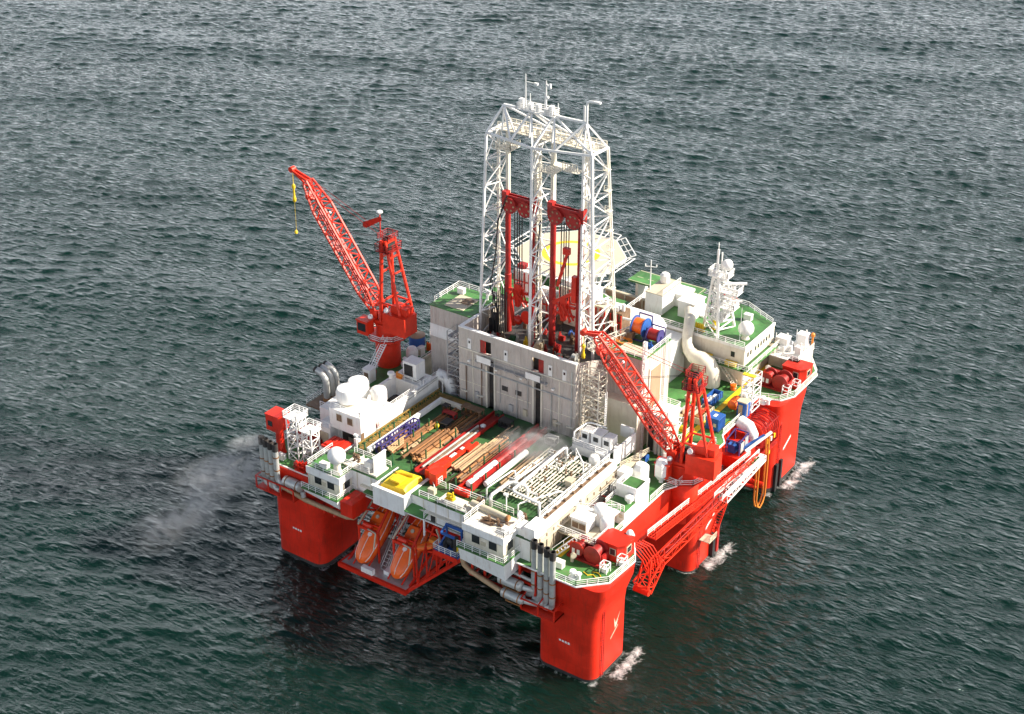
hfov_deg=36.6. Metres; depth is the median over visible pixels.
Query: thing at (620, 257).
helideck
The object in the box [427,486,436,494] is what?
gear locker
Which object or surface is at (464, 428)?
drill pipe
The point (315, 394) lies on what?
railing
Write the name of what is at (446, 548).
hydraulic winch
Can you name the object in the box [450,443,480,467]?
drill pipe
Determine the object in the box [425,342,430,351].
bottle rack
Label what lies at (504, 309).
stand pipe
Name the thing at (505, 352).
door
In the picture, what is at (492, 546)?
window
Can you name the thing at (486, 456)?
drill pipe
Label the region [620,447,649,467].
yellow walkway frame
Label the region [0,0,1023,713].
water
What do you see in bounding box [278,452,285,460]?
gear locker
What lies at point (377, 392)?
round tank
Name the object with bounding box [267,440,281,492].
exhaust stack
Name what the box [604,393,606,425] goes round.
wall ladder
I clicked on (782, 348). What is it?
life raft canister
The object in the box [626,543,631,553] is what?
window
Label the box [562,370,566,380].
door
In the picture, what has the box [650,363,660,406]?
door
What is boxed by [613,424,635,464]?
screen wall
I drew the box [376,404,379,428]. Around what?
wall ladder
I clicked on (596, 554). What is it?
anchor winch
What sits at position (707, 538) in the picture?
hull stair
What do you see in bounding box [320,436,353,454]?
red hatch
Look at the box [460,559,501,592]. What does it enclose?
exhaust pipe
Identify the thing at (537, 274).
black hose
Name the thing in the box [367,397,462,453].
white girder
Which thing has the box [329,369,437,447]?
machinery house
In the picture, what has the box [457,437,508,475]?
drill pipe
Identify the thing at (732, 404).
orange tank
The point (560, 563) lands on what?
gear locker
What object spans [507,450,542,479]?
drill pipe
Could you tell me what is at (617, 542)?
winch house
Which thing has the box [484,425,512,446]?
drill pipe
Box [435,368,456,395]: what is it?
quarter duct
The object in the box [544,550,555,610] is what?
exhaust stack
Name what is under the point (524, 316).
tool mast
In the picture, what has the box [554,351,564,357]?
drill floor machine
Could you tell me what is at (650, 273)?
antenna mast
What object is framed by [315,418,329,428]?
railing
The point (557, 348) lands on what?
drill floor machine
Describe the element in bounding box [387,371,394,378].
mushroom vent
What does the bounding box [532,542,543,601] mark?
exhaust stack
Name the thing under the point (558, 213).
ram set
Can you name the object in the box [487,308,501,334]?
drill floor machine
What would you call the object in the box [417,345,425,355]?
deck locker
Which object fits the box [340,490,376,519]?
red cabin
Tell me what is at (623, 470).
grey housing
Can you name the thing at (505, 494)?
flood light
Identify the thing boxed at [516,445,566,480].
white pipe
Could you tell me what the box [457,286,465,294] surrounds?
gear locker
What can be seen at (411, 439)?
drill pipe
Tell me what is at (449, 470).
drill pipe
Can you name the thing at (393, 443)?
drill pipe
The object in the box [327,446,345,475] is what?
radome
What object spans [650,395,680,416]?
railing
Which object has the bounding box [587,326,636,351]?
walkway bridge
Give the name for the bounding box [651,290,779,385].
accommodation block
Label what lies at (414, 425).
violet basket
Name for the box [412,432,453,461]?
drill pipe
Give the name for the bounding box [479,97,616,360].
derrick
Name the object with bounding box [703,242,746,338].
radar mast
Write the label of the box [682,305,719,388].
ventilation duct
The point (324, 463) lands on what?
roof locker
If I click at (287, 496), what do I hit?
stack basket
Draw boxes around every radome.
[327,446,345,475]
[738,321,753,339]
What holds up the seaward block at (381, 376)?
on the drilling rig hull
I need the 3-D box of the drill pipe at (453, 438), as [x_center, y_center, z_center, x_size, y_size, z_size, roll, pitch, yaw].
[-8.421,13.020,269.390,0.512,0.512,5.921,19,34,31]
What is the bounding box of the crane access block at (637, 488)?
[605,469,649,524]
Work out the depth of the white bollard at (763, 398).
285.90 m
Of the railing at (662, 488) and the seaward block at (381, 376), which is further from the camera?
the seaward block at (381, 376)
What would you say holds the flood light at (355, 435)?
on the pipe deck at (439, 513)
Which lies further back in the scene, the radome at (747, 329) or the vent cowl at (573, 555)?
the radome at (747, 329)
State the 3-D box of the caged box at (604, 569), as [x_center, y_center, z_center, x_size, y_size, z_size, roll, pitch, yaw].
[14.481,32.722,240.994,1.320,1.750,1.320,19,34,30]
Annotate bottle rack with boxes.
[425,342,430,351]
[695,321,704,331]
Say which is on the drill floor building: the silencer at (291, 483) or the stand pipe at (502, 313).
the stand pipe at (502, 313)
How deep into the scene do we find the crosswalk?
249.88 m
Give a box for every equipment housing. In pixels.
[513,262,538,297]
[538,286,558,316]
[558,277,602,327]
[594,297,612,332]
[609,303,630,334]
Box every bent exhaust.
[313,366,331,401]
[318,363,335,396]
[323,360,338,392]
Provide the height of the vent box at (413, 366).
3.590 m
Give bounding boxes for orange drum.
[730,383,736,390]
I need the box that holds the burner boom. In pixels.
[633,449,765,596]
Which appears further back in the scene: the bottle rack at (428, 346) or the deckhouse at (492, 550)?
the bottle rack at (428, 346)
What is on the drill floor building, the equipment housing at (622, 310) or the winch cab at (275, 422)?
the equipment housing at (622, 310)
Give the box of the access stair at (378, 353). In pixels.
[369,335,387,365]
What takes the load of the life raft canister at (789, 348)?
on the stores platform at (777, 359)
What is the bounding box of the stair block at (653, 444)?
[646,400,681,455]
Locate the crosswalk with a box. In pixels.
[576,505,619,527]
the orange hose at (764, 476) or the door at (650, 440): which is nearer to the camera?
the door at (650, 440)
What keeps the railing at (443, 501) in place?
on the pipe deck at (439, 513)
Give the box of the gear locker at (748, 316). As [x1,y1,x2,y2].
[743,312,753,321]
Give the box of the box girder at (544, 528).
[516,458,617,548]
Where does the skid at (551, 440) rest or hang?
on the pipe deck at (439, 513)
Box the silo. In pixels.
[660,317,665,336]
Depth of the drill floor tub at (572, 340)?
276.73 m
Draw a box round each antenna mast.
[525,74,538,103]
[545,81,551,107]
[645,260,656,288]
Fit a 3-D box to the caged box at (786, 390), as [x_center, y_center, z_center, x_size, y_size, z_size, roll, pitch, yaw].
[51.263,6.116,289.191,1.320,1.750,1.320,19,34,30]
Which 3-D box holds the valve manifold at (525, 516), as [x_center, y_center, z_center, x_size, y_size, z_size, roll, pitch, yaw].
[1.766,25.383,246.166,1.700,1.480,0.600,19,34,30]
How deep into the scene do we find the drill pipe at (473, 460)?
260.96 m
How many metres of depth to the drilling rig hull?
268.16 m
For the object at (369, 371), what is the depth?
284.61 m
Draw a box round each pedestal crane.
[288,166,416,368]
[580,328,721,523]
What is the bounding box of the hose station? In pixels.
[729,406,778,469]
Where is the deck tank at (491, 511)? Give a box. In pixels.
[470,500,506,520]
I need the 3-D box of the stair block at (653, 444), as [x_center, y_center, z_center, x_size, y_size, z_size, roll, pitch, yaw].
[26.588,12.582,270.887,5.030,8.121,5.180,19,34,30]
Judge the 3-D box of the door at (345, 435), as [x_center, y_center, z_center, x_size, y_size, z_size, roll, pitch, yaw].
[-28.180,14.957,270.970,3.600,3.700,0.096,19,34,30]
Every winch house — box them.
[598,528,635,562]
[782,358,813,384]
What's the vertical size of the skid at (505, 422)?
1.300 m
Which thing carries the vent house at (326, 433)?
on the drilling rig hull
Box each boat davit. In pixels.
[353,500,399,565]
[387,514,435,584]
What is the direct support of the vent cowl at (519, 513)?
on the deckhouse at (492, 550)
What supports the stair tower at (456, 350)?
attached to the drill floor building
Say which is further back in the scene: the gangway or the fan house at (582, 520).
the gangway
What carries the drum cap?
on the deckhouse at (492, 550)
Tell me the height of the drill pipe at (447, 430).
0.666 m
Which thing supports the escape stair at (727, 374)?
on the drilling rig hull
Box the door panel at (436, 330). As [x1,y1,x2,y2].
[430,322,458,342]
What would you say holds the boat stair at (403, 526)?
on the lifeboat platform at (427, 566)
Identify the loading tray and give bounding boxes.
[363,467,428,535]
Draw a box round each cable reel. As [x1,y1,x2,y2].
[630,312,652,341]
[645,324,665,347]
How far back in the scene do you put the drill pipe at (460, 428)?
271.39 m
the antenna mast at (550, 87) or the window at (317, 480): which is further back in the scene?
the window at (317, 480)
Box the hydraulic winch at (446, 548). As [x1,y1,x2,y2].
[433,523,462,563]
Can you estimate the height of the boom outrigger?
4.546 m
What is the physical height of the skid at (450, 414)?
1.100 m
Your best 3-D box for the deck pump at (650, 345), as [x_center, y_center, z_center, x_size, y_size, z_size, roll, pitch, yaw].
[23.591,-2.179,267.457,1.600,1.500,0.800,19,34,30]
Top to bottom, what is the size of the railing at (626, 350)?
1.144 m
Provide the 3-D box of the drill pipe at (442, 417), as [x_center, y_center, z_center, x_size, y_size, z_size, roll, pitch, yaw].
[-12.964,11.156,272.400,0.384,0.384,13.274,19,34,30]
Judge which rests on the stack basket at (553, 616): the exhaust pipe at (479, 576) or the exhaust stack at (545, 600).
the exhaust stack at (545, 600)
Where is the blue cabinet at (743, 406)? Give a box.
[736,396,751,417]
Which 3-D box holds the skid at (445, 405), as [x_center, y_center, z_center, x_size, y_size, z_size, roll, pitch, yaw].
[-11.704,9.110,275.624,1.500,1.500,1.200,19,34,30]
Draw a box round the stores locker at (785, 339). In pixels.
[775,332,791,351]
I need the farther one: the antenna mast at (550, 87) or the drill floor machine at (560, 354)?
the drill floor machine at (560, 354)
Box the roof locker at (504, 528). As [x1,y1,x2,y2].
[501,525,512,535]
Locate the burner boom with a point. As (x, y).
(645, 590)
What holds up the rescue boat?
attached to the drilling rig hull
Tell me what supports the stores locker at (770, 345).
on the stores platform at (777, 359)
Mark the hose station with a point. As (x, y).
(762, 420)
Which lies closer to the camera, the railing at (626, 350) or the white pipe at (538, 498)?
the white pipe at (538, 498)
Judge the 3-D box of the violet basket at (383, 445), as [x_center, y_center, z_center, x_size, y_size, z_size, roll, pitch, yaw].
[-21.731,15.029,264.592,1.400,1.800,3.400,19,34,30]
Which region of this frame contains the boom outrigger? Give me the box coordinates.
[731,474,763,488]
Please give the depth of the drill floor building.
270.76 m
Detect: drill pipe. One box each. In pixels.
[386,434,405,448]
[389,440,403,450]
[390,420,436,454]
[400,438,420,454]
[401,429,440,458]
[402,421,440,448]
[404,420,432,441]
[410,430,444,455]
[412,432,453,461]
[414,428,449,455]
[416,430,458,461]
[418,427,456,456]
[437,407,456,420]
[442,420,476,444]
[443,410,469,429]
[446,444,482,473]
[449,415,477,435]
[449,417,465,429]
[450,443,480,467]
[451,437,506,480]
[452,423,473,439]
[453,442,486,468]
[454,447,483,470]
[455,413,474,426]
[456,459,480,478]
[457,413,478,428]
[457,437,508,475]
[457,441,508,481]
[458,442,493,469]
[458,464,481,482]
[459,449,487,471]
[459,463,479,479]
[463,444,502,474]
[477,431,506,453]
[482,442,511,464]
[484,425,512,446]
[487,426,518,449]
[499,456,533,484]
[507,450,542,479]
[508,451,535,474]
[513,457,539,477]
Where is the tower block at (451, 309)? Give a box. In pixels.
[429,281,495,397]
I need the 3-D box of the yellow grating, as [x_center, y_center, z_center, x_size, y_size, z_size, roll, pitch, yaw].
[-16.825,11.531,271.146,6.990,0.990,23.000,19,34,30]
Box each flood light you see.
[353,433,357,451]
[503,492,508,511]
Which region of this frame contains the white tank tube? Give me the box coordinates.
[483,449,528,486]
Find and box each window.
[314,476,321,485]
[327,482,334,490]
[336,413,341,421]
[343,479,350,490]
[347,417,352,426]
[471,534,480,544]
[488,541,497,551]
[507,538,513,551]
[572,520,578,528]
[579,523,585,531]
[609,547,615,556]
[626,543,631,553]
[793,371,797,378]
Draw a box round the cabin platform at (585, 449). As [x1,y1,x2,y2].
[572,422,619,462]
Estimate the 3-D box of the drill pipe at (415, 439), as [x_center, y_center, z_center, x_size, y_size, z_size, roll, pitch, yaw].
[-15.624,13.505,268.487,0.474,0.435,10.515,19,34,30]
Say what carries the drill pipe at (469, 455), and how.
on the pipe deck at (439, 513)
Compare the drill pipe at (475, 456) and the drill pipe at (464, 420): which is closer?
the drill pipe at (475, 456)
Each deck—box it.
[341,390,626,561]
[628,270,713,317]
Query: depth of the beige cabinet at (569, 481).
253.25 m
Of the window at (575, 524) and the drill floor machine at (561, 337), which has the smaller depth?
the window at (575, 524)
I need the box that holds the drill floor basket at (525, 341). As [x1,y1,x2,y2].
[523,336,527,345]
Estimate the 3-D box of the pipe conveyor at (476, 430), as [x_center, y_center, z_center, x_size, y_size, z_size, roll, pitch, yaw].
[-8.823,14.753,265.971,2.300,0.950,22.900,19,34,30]
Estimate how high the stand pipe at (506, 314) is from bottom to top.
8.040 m
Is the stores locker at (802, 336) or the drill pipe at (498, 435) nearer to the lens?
the drill pipe at (498, 435)
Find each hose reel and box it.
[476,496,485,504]
[641,454,648,461]
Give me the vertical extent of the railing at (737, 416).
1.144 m
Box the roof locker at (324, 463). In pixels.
[319,460,329,468]
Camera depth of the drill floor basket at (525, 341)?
276.32 m
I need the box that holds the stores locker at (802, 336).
[795,330,809,350]
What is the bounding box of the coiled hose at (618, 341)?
[615,336,632,343]
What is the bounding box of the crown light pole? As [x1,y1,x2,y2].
[583,100,601,128]
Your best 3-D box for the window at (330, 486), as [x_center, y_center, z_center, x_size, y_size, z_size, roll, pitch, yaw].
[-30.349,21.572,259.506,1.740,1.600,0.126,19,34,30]
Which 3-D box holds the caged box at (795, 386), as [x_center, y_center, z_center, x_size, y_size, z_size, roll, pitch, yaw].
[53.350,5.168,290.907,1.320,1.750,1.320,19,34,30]
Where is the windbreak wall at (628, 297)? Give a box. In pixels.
[604,287,648,311]
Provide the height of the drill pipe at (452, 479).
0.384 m
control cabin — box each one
[581,425,595,442]
[590,427,608,447]
[602,432,617,451]
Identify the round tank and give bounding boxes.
[336,383,358,406]
[347,375,368,398]
[370,385,386,406]
[593,502,607,527]
[600,515,613,532]
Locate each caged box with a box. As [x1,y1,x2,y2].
[599,559,610,574]
[616,553,627,568]
[781,384,791,395]
[792,378,800,390]
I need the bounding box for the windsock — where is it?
[363,215,381,237]
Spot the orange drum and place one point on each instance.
(732, 386)
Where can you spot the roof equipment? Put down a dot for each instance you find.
(489, 520)
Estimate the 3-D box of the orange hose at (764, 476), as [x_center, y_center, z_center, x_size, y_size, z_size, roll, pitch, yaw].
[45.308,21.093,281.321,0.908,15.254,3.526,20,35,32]
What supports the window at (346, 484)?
in the deckhouse at (327, 486)
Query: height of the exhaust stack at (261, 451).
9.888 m
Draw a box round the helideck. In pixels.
[511,225,635,286]
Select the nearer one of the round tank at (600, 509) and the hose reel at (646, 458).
the round tank at (600, 509)
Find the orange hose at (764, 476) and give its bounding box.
[753,433,769,507]
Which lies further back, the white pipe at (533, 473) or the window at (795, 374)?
the window at (795, 374)
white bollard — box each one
[568,568,581,579]
[760,395,770,404]
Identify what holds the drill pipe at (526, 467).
on the pipe deck at (439, 513)
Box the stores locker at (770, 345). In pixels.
[769,341,776,352]
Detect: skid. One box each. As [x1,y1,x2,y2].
[440,417,453,428]
[441,402,450,410]
[442,409,457,420]
[461,402,484,420]
[495,410,502,416]
[498,416,513,429]
[544,433,558,446]
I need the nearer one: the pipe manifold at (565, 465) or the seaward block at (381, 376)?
the pipe manifold at (565, 465)
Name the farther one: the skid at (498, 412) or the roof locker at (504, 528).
the skid at (498, 412)
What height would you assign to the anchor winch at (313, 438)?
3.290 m
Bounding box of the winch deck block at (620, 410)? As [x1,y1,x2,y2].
[598,333,671,453]
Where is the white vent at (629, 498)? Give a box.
[625,494,633,503]
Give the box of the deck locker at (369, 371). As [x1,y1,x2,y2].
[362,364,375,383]
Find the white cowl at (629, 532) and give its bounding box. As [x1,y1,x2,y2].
[626,529,634,535]
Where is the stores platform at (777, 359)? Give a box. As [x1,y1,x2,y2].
[768,337,813,368]
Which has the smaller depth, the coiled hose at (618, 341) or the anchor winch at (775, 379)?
the coiled hose at (618, 341)
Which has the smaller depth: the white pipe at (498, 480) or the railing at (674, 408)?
the white pipe at (498, 480)
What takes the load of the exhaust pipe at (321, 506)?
attached to the drilling rig hull
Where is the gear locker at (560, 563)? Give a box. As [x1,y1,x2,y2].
[556,557,565,569]
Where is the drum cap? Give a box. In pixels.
[505,515,510,521]
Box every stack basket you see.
[255,471,298,502]
[520,591,563,622]
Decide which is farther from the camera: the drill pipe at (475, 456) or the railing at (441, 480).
the drill pipe at (475, 456)
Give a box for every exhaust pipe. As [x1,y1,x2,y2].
[281,487,359,519]
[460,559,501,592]
[513,571,530,581]
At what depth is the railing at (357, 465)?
258.66 m
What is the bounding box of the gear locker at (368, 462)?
[364,458,372,469]
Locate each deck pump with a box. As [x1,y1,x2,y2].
[445,492,455,501]
[645,341,653,349]
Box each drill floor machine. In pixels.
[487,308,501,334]
[508,335,515,341]
[515,332,518,342]
[534,336,544,351]
[553,342,560,354]
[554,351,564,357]
[558,331,565,340]
[568,353,577,362]
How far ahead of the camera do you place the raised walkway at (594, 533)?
245.59 m
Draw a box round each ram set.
[502,189,538,338]
[547,200,586,353]
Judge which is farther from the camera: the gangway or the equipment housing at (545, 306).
the equipment housing at (545, 306)
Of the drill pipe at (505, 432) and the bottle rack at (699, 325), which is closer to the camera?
the drill pipe at (505, 432)
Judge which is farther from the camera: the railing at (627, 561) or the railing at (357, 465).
the railing at (357, 465)
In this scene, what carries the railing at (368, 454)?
on the pipe deck at (439, 513)
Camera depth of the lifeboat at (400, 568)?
258.57 m
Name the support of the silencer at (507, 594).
attached to the exhaust stack at (540, 562)
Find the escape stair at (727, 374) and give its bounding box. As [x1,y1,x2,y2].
[718,357,736,386]
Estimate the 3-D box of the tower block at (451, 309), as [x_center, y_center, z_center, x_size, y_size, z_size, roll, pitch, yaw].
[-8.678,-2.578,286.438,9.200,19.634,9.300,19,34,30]
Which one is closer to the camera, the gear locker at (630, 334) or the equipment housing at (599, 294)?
the gear locker at (630, 334)
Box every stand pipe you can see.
[500,289,500,330]
[502,295,502,331]
[504,286,504,332]
[505,292,506,331]
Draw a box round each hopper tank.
[632,461,648,480]
[655,457,667,482]
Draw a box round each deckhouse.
[301,443,363,508]
[456,500,523,580]
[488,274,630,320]
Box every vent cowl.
[517,510,522,519]
[570,552,576,561]
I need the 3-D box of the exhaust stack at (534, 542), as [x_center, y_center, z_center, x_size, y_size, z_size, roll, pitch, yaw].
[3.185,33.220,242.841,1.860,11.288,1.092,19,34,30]
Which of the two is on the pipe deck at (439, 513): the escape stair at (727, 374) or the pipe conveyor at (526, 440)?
the pipe conveyor at (526, 440)
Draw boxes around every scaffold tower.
[282,403,308,461]
[298,418,321,463]
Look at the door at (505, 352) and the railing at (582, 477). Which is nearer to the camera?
the railing at (582, 477)
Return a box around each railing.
[306,383,341,403]
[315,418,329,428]
[330,399,380,416]
[343,459,368,471]
[354,447,391,466]
[398,372,420,384]
[419,490,465,513]
[437,476,445,486]
[449,483,513,515]
[539,453,609,517]
[556,542,634,584]
[575,502,620,510]
[606,342,643,359]
[628,292,645,305]
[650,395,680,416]
[650,480,675,499]
[723,403,750,431]
[757,357,816,399]
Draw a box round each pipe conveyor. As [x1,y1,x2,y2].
[414,411,503,475]
[454,424,546,497]
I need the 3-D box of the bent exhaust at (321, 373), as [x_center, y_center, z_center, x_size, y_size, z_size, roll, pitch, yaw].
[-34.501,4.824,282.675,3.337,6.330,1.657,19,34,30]
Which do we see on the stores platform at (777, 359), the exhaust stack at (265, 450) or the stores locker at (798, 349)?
the stores locker at (798, 349)
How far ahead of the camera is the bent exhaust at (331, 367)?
283.27 m
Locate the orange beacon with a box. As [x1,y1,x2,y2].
[811,333,814,348]
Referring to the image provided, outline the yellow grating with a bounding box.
[358,388,470,450]
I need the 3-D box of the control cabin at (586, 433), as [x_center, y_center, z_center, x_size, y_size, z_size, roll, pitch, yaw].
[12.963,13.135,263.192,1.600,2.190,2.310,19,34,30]
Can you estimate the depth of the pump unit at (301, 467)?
265.98 m
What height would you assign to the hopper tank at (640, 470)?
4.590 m
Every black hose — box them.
[489,195,507,317]
[536,220,540,329]
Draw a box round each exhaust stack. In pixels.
[258,435,266,484]
[262,437,272,488]
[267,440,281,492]
[272,442,281,484]
[525,538,537,596]
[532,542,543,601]
[538,546,549,605]
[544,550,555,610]
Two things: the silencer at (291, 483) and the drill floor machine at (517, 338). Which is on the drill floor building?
the drill floor machine at (517, 338)
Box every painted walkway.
[556,537,573,556]
[681,363,771,441]
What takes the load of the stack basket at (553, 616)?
attached to the drilling rig hull
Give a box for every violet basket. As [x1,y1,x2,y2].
[375,435,393,452]
[388,424,409,441]
[405,417,419,434]
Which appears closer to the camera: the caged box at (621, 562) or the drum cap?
the caged box at (621, 562)
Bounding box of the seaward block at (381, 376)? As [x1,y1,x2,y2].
[306,342,431,410]
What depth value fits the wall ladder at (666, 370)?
271.97 m
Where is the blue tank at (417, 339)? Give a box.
[409,331,425,348]
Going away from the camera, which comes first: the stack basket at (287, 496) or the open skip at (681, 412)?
the stack basket at (287, 496)
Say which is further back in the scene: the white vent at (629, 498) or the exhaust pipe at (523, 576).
the white vent at (629, 498)
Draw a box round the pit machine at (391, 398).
[387,394,400,402]
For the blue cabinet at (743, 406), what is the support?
on the drilling rig hull
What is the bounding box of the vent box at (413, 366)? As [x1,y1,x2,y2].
[403,355,424,381]
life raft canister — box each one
[779,344,785,352]
[787,345,792,351]
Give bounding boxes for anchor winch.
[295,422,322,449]
[566,535,609,568]
[757,367,794,392]
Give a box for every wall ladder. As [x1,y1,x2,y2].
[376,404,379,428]
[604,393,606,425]
[663,340,667,401]
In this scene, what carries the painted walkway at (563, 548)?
on the drilling rig hull
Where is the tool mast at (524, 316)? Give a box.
[521,311,533,344]
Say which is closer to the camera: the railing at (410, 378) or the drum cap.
the drum cap
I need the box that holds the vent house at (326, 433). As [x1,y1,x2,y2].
[316,396,337,444]
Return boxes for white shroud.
[736,416,757,441]
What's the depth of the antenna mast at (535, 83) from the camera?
256.63 m
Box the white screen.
[372,449,385,472]
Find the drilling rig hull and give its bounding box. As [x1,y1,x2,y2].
[276,362,817,681]
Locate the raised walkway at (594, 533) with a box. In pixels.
[553,519,607,555]
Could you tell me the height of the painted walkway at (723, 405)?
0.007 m
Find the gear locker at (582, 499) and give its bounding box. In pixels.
[579,496,584,503]
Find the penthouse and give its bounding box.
[645,272,694,314]
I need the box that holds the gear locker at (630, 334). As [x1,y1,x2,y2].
[624,329,634,338]
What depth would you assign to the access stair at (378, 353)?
286.14 m
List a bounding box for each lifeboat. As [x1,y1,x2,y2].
[355,506,395,563]
[390,518,430,578]
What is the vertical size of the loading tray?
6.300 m
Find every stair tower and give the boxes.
[446,324,459,395]
[580,361,607,427]
[741,368,762,412]
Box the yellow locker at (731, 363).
[725,359,737,367]
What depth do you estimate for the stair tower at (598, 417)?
264.75 m
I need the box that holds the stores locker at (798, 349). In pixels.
[793,343,803,356]
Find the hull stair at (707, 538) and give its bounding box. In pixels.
[699,486,730,543]
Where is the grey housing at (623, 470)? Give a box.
[617,465,632,482]
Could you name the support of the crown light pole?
attached to the derrick
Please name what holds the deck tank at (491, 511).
on the pipe deck at (439, 513)
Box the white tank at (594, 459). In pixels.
[589,453,599,468]
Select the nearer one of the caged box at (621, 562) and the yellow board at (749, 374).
the caged box at (621, 562)
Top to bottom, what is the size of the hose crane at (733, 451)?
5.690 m
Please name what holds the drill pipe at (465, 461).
on the pipe deck at (439, 513)
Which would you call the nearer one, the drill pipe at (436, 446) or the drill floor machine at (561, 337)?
the drill pipe at (436, 446)
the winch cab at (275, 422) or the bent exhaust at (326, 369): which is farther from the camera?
the bent exhaust at (326, 369)
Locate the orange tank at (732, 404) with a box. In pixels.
[727,395,739,409]
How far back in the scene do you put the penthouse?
300.09 m
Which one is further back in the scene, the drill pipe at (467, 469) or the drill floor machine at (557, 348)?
the drill floor machine at (557, 348)
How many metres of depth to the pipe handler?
257.58 m
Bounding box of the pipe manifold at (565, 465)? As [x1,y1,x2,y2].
[500,446,593,508]
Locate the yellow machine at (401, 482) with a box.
[381,470,422,494]
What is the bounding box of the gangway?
[642,451,758,541]
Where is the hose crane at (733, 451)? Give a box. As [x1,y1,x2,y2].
[721,428,771,467]
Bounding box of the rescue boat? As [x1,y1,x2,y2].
[414,525,443,552]
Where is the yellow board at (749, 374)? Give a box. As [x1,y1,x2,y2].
[742,372,755,377]
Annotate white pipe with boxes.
[486,470,515,499]
[489,481,528,506]
[512,447,567,516]
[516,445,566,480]
[517,491,563,510]
[575,448,583,478]
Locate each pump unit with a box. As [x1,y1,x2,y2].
[294,460,306,473]
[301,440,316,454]
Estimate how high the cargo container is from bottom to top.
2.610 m
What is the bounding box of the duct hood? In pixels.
[677,291,705,318]
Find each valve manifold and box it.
[353,452,360,462]
[521,512,527,520]
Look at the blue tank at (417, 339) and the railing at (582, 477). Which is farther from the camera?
the blue tank at (417, 339)
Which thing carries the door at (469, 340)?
in the drill floor building
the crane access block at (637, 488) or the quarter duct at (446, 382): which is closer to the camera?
the crane access block at (637, 488)
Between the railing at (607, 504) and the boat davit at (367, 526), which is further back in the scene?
the boat davit at (367, 526)
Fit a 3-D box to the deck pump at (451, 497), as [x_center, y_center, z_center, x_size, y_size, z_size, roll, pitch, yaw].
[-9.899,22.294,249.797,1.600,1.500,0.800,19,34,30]
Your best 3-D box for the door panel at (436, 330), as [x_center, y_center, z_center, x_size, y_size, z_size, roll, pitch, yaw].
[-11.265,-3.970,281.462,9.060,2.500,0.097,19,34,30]
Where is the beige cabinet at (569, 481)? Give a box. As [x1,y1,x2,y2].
[564,476,576,490]
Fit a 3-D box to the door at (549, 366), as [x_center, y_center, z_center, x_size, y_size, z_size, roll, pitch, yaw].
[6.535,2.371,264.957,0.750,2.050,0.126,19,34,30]
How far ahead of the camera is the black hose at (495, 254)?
273.38 m
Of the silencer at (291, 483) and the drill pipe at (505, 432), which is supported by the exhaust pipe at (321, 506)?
the silencer at (291, 483)
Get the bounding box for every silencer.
[282,475,305,497]
[497,576,533,592]
[500,587,537,606]
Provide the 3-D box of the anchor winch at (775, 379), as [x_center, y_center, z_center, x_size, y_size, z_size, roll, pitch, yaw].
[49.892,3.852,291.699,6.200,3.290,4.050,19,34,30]
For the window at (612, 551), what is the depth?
242.78 m
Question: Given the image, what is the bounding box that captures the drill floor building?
[458,303,629,438]
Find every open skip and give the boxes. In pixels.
[679,404,696,423]
[689,403,713,424]
[701,389,722,405]
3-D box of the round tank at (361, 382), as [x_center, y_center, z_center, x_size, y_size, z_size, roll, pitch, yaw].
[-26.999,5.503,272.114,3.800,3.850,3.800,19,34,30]
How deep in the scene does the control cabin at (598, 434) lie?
261.19 m
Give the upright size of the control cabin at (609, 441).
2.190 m
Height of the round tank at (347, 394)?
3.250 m
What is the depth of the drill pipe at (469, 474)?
256.15 m
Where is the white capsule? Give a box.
[406,345,417,357]
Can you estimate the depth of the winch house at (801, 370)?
292.41 m
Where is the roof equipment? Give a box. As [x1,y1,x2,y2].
[480,515,508,526]
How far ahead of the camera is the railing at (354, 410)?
266.41 m
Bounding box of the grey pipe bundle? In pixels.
[610,476,623,497]
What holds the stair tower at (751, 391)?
on the drilling rig hull
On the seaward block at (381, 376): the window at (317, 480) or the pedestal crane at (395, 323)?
the pedestal crane at (395, 323)
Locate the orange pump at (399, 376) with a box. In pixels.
[396,371,403,378]
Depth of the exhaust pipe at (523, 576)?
244.27 m
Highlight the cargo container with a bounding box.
[705,410,725,432]
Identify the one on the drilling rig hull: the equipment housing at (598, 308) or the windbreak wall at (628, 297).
the windbreak wall at (628, 297)
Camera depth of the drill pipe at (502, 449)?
263.09 m
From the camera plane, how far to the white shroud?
279.32 m
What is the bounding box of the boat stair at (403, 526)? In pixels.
[380,514,409,569]
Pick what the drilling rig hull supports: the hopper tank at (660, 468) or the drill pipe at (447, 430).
the hopper tank at (660, 468)
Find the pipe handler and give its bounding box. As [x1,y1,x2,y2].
[425,441,478,485]
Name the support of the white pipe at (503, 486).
on the pipe deck at (439, 513)
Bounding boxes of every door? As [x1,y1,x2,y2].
[342,431,354,440]
[468,338,470,348]
[504,350,507,361]
[548,365,551,376]
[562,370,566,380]
[648,419,653,450]
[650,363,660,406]
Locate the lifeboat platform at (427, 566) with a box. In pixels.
[338,508,460,595]
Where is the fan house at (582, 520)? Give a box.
[570,508,596,533]
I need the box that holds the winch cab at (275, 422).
[264,406,289,452]
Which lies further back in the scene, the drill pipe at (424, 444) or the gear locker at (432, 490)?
the drill pipe at (424, 444)
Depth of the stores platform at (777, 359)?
297.04 m
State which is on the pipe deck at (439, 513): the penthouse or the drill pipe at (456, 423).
the drill pipe at (456, 423)
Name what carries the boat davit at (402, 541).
on the lifeboat platform at (427, 566)
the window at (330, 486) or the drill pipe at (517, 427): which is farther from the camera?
the drill pipe at (517, 427)

